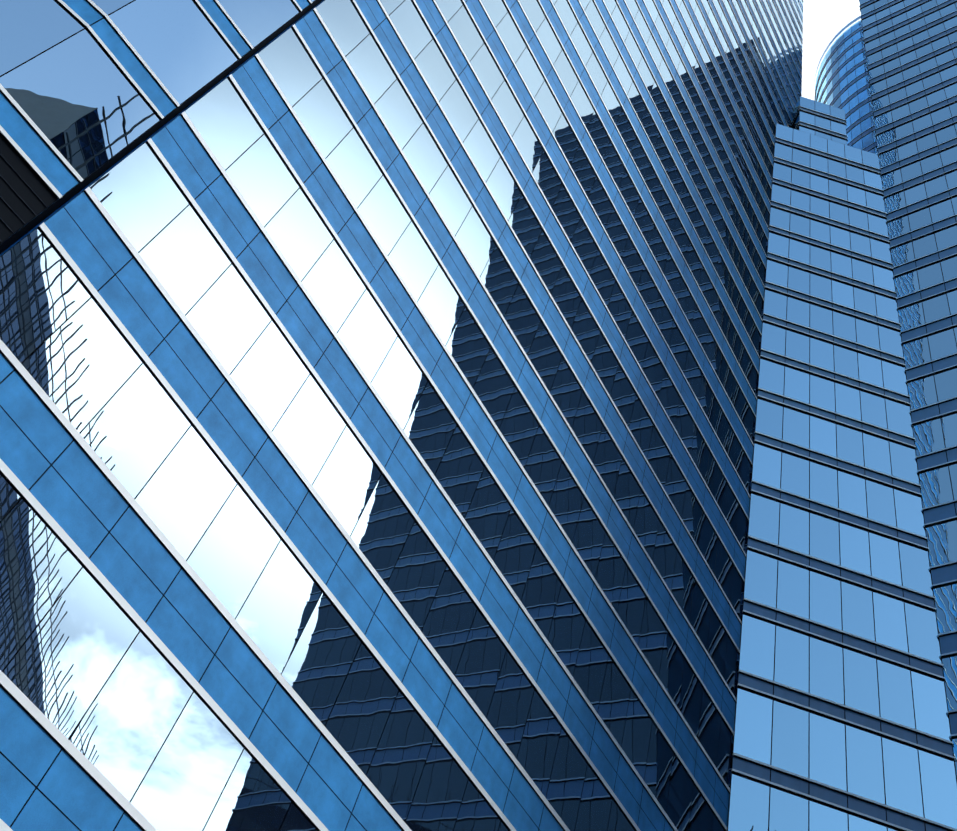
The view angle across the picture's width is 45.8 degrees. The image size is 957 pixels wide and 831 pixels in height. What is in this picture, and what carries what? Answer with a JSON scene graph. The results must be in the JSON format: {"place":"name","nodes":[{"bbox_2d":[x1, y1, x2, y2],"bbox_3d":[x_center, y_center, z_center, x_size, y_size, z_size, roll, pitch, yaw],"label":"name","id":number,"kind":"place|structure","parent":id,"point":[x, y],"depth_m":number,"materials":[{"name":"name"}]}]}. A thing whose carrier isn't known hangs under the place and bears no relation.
{"place":"outdoors","nodes":[
{"label":"outdoors","id":0,"kind":"place"},
{"bbox_2d":[0,0,803,830],"bbox_3d":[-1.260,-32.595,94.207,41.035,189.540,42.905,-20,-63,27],"label":"skyscraper","id":1,"kind":"structure","parent":0,"point":[378,392],"depth_m":26.24,"materials":[{"name":"blue glass"}]},
{"bbox_2d":[801,0,860,100],"label":"sky","id":2,"kind":"structure","parent":0,"point":[822,19],"materials":[{"name":"white"}]},
{"bbox_2d":[727,0,956,830],"bbox_3d":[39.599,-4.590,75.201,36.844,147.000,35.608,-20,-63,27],"label":"skyscraper","id":3,"kind":"structure","parent":0,"point":[846,711],"depth_m":53.35,"materials":[{"name":"blue glass"}]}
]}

